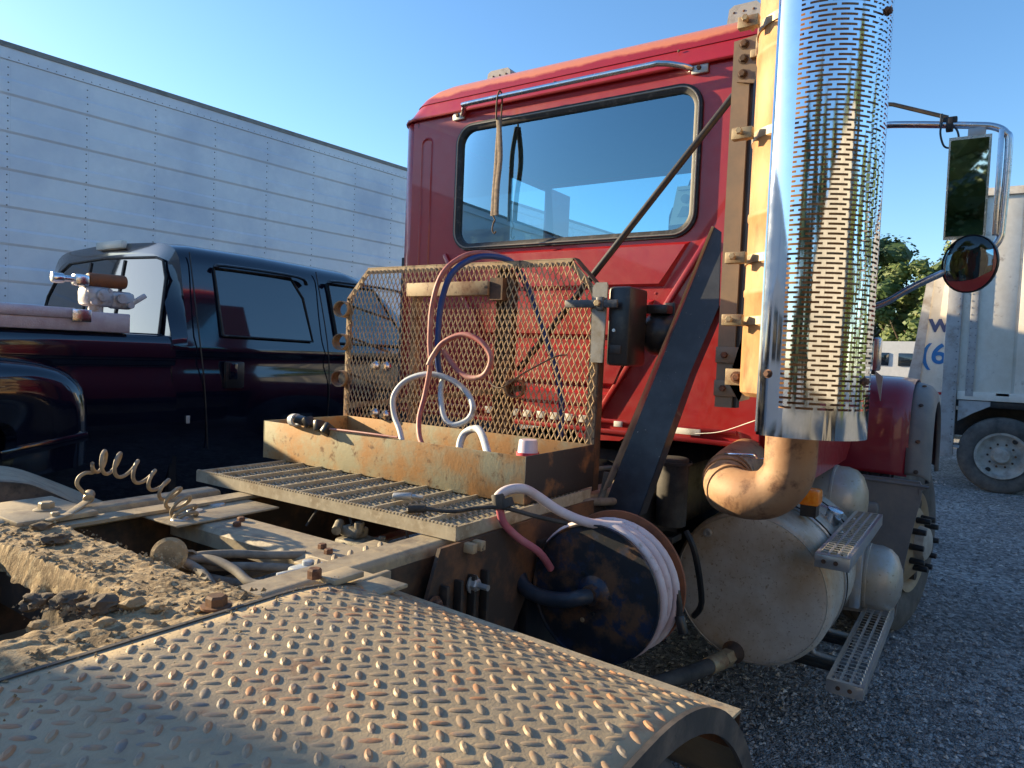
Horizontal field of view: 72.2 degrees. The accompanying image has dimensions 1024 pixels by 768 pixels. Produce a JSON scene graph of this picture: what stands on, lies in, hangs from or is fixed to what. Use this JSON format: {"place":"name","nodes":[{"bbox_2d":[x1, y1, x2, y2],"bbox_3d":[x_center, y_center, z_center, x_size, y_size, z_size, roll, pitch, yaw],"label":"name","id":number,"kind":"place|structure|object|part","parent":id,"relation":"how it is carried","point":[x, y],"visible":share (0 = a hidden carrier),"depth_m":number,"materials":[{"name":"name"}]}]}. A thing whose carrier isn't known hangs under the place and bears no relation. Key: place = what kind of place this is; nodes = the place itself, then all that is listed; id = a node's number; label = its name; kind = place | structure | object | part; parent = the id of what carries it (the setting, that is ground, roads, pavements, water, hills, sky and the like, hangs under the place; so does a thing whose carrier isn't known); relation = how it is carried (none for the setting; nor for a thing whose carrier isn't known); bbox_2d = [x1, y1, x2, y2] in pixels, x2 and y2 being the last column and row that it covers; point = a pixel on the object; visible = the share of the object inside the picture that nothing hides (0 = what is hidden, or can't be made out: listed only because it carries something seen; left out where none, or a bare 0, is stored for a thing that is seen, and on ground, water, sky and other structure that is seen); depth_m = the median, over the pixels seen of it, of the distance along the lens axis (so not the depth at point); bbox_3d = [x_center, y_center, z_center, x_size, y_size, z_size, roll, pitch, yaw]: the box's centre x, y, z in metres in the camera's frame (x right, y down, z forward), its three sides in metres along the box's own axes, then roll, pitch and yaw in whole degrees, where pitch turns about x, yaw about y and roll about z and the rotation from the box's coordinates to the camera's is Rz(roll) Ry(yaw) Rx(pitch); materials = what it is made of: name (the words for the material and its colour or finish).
{"place":"outdoors","nodes":[
{"label":"outdoors","id":0,"kind":"place"},
{"bbox_2d":[0,0,1023,286],"label":"sky","id":1,"kind":"structure","parent":0,"point":[352,75],"materials":[{"name":"blue"}]},
{"bbox_2d":[253,424,1023,767],"bbox_3d":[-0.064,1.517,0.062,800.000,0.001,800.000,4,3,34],"label":"ground","id":2,"kind":"structure","parent":0,"point":[949,472],"depth_m":3.50,"materials":[{"name":"grey gravel"}]},
{"bbox_2d":[0,240,520,500],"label":"pickup truck","id":3,"kind":"object","parent":2,"relation":"on","point":[213,358],"visible":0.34,"depth_m":4.58,"materials":[{"name":"black paint"}]},
{"bbox_2d":[0,303,129,332],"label":"toolbox","id":4,"kind":"object","parent":3,"relation":"on","point":[13,315],"visible":0.96,"depth_m":3.84,"materials":[{"name":"metal"}]},
{"bbox_2d":[50,272,146,311],"bbox_3d":[-2.449,-0.542,4.171,0.170,0.239,0.514,4,3,34],"label":"transfer pump","id":5,"kind":"object","parent":4,"relation":"on","point":[96,293],"visible":0.95,"depth_m":4.13,"materials":[{"name":"silver metal"}]},
{"bbox_3d":[-2.912,-0.618,4.949,1.730,0.563,0.105,4,3,34],"label":"rear window","id":6,"kind":"part","parent":3,"relation":"part of","materials":[{"name":"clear glass"}]},
{"bbox_3d":[-1.755,-0.561,4.984,0.128,0.499,0.791,4,3,34],"label":"rear door window","id":7,"kind":"part","parent":3,"relation":"part of","materials":[{"name":"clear glass"}]},
{"bbox_3d":[-1.183,-0.571,5.833,0.128,0.500,0.888,4,3,34],"label":"front door window","id":8,"kind":"part","parent":3,"relation":"part of","materials":[{"name":"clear glass"}]},
{"bbox_2d":[0,39,614,314],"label":"semi trailer","id":9,"kind":"object","parent":2,"relation":"on","point":[90,157],"visible":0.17,"depth_m":7.41,"materials":[{"name":"white metal"}]},
{"bbox_2d":[0,0,1013,767],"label":"semi truck","id":10,"kind":"object","parent":2,"relation":"on","point":[738,458],"visible":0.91,"depth_m":2.02,"materials":[{"name":"metal"}]},
{"bbox_2d":[18,592,56,611],"bbox_3d":[-0.832,0.381,1.233,0.060,0.029,0.056,1,3,-34],"label":"dirt clod","id":11,"kind":"object","parent":10,"relation":"on","point":[29,602],"visible":0.85,"depth_m":1.22,"materials":[{"name":"grey soil"}]},
{"bbox_2d":[25,619,49,631],"bbox_3d":[-0.760,0.389,1.125,0.033,0.018,0.028,1,3,-29],"label":"dirt clod","id":12,"kind":"object","parent":10,"relation":"on","point":[38,624],"visible":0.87,"depth_m":1.12,"materials":[{"name":"beige soil"}]},
{"bbox_2d":[29,521,54,530],"bbox_3d":[-1.133,0.343,1.691,0.043,0.021,0.051,4,3,34],"label":"dirt clod","id":13,"kind":"object","parent":10,"relation":"on","point":[41,525],"visible":1,"depth_m":1.68,"materials":[{"name":"brown soil"}]},
{"bbox_2d":[39,532,73,544],"bbox_3d":[-1.032,0.351,1.589,0.059,0.030,0.070,4,3,34],"label":"dirt clod","id":14,"kind":"object","parent":10,"relation":"on","point":[55,538],"visible":0.99,"depth_m":1.57,"materials":[{"name":"brown soil"}]},
{"bbox_2d":[48,589,88,609],"bbox_3d":[-0.779,0.380,1.232,0.057,0.030,0.056,2,2,2],"label":"dirt clod","id":15,"kind":"object","parent":10,"relation":"on","point":[63,599],"visible":0.83,"depth_m":1.22,"materials":[{"name":"soil"}]},
{"bbox_2d":[76,593,119,617],"bbox_3d":[-0.706,0.380,1.207,0.059,0.035,0.061,3,3,23],"label":"dirt clod","id":16,"kind":"object","parent":10,"relation":"on","point":[102,604],"visible":0.94,"depth_m":1.19,"materials":[{"name":"grey soil"}]},
{"bbox_2d":[92,616,116,627],"bbox_3d":[-0.662,0.389,1.141,0.031,0.019,0.036,4,3,34],"label":"dirt clod","id":17,"kind":"object","parent":10,"relation":"on","point":[104,622],"visible":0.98,"depth_m":1.13,"materials":[{"name":"beige soil"}]},
{"bbox_2d":[117,596,146,610],"bbox_3d":[-0.656,0.380,1.210,0.036,0.025,0.045,4,3,34],"label":"dirt clod","id":18,"kind":"object","parent":10,"relation":"on","point":[135,603],"visible":0.99,"depth_m":1.20,"materials":[{"name":"beige soil"}]},
{"bbox_2d":[143,603,165,613],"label":"dirt clod","id":19,"kind":"object","parent":10,"relation":"on","point":[156,608],"visible":1,"depth_m":1.20,"materials":[{"name":"beige soil"}]},
{"bbox_2d":[194,606,203,612],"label":"dirt clod","id":20,"kind":"object","parent":10,"relation":"on","point":[197,610],"visible":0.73,"depth_m":1.21,"materials":[{"name":"beige soil"}]},
{"bbox_2d":[287,414,397,437],"bbox_3d":[-0.611,0.160,2.506,0.547,0.070,0.054,4,3,34],"label":"ratchet strap","id":21,"kind":"object","parent":10,"relation":"on","point":[323,427],"visible":1,"depth_m":2.56,"materials":[{"name":"black fabric"}]},
{"bbox_2d":[392,493,424,499],"bbox_3d":[-0.295,0.323,2.006,0.094,0.026,0.024,3,2,9],"label":"hose coupling","id":22,"kind":"object","parent":10,"relation":"on","point":[403,496],"visible":1,"depth_m":2.00,"materials":[{"name":"metal"}]},
{"bbox_2d":[426,332,493,380],"bbox_3d":[-0.186,-0.102,2.555,0.286,0.177,0.042,4,3,27],"label":"air hose","id":23,"kind":"object","parent":10,"relation":"hanging from","point":[453,364],"visible":1,"depth_m":2.54,"materials":[{"name":"rubber"}]},
{"bbox_2d":[416,250,507,442],"bbox_3d":[-0.202,-0.126,2.626,0.324,0.757,0.157,1,3,-36],"label":"air hose","id":24,"kind":"object","parent":10,"relation":"hanging from","point":[448,266],"visible":0.9,"depth_m":2.60,"materials":[{"name":"rubber"}]},
{"bbox_2d":[456,425,490,451],"bbox_3d":[-0.105,0.229,2.365,0.077,0.163,0.344,1,3,-28],"label":"air hose","id":25,"kind":"object","parent":10,"relation":"on","point":[468,430],"visible":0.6,"depth_m":2.44,"materials":[{"name":"white rubber"}]},
{"bbox_2d":[390,253,564,439],"bbox_3d":[-0.129,-0.118,2.605,0.666,0.747,0.166,3,2,2],"label":"air hose","id":26,"kind":"object","parent":10,"relation":"hanging from","point":[439,373],"visible":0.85,"depth_m":2.61,"materials":[{"name":"rubber"}]},
{"bbox_2d":[408,504,566,524],"bbox_3d":[-0.063,0.350,1.892,0.436,0.063,0.068,2,2,-2],"label":"grease line","id":27,"kind":"object","parent":10,"relation":"on","point":[418,508],"visible":1,"depth_m":1.89,"materials":[{"name":"rubber"}]},
{"bbox_2d":[490,90,502,233],"bbox_3d":[-0.067,-0.984,3.118,0.034,0.633,0.063,2,2,-17],"label":"tie down strap","id":28,"kind":"object","parent":10,"relation":"hanging from","point":[498,158],"visible":1,"depth_m":3.11,"materials":[{"name":"fabric"}]},
{"bbox_2d":[516,438,538,455],"bbox_3d":[0.049,0.261,2.261,0.074,0.165,0.074,4,3,34],"label":"plastic cup","id":29,"kind":"object","parent":10,"relation":"on","point":[527,447],"visible":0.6,"depth_m":2.23,"materials":[{"name":"white plastic"}]},
{"bbox_2d":[488,354,566,388],"bbox_3d":[0.046,-0.045,2.512,0.335,0.136,0.033,4,3,34],"label":"bungee strap","id":30,"kind":"object","parent":10,"relation":"attached to","point":[493,385],"visible":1,"depth_m":2.50,"materials":[{"name":"rubber"}]},
{"bbox_3d":[0.230,-0.892,3.012,1.194,0.594,0.050,4,3,34],"label":"rear window","id":31,"kind":"part","parent":10,"relation":"part of","materials":[{"name":"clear glass"}]},
{"bbox_2d":[864,315,884,337],"bbox_3d":[18.349,-3.712,40.551,7.415,8.732,5.928,4,3,34],"label":"broadleaf tree","id":32,"kind":"object","parent":2,"relation":"on","point":[878,328],"visible":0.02,"depth_m":37.53,"materials":[{"name":"green plant"}]},
{"bbox_2d":[860,341,914,376],"bbox_3d":[10.531,0.133,17.186,4.100,2.290,1.930,4,3,34],"label":"white van","id":33,"kind":"object","parent":2,"relation":"on","point":[896,358],"visible":0.02,"depth_m":16.92,"materials":[{"name":"paint"}]},
{"bbox_3d":[8.914,-0.615,17.127,0.500,0.310,0.020,4,3,34],"label":"side window","id":34,"kind":"part","parent":33,"relation":"part of","materials":[{"name":"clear glass"}]},
{"bbox_3d":[9.577,-0.569,16.681,0.700,0.310,0.020,4,3,34],"label":"side window","id":35,"kind":"part","parent":33,"relation":"part of","materials":[{"name":"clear glass"}]},
{"bbox_2d":[862,233,919,337],"bbox_3d":[18.597,-3.428,35.544,6.086,8.594,5.414,4,3,34],"label":"broadleaf tree","id":36,"kind":"object","parent":2,"relation":"on","point":[898,249],"visible":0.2,"depth_m":34.25,"materials":[{"name":"green plant"}]},
{"bbox_2d":[863,256,939,340],"bbox_3d":[18.771,-2.536,33.238,3.888,7.016,5.175,4,3,34],"label":"broadleaf tree","id":37,"kind":"object","parent":2,"relation":"on","point":[904,272],"visible":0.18,"depth_m":33.23,"materials":[{"name":"green plant"}]},
{"bbox_2d":[897,304,921,340],"bbox_3d":[18.555,-1.329,30.656,3.689,4.797,3.581,4,3,34],"label":"broadleaf tree","id":38,"kind":"object","parent":2,"relation":"on","point":[912,323],"visible":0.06,"depth_m":30.58,"materials":[{"name":"green plant"}]},
{"bbox_2d":[916,240,951,309],"bbox_3d":[22.607,-3.471,35.369,5.429,9.034,4.664,2,2,-11],"label":"broadleaf tree","id":39,"kind":"object","parent":2,"relation":"on","point":[936,266],"depth_m":35.84,"materials":[{"name":"green plant"}]},
{"bbox_2d":[908,277,964,434],"bbox_3d":[8.157,-0.312,11.244,3.060,3.400,2.030,4,3,34],"label":"nose trailer","id":40,"kind":"object","parent":2,"relation":"on","point":[926,366],"visible":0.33,"depth_m":11.07,"materials":[{"name":"white paint"}]},
{"bbox_2d":[940,185,1023,493],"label":"box truck","id":41,"kind":"object","parent":2,"relation":"on","point":[983,378],"visible":0.77,"depth_m":9.13,"materials":[{"name":"white paint"}]},
{"bbox_2d":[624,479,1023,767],"bbox_3d":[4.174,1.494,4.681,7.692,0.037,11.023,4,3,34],"label":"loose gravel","id":42,"kind":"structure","parent":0,"point":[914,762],"depth_m":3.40,"materials":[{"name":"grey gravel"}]}
]}

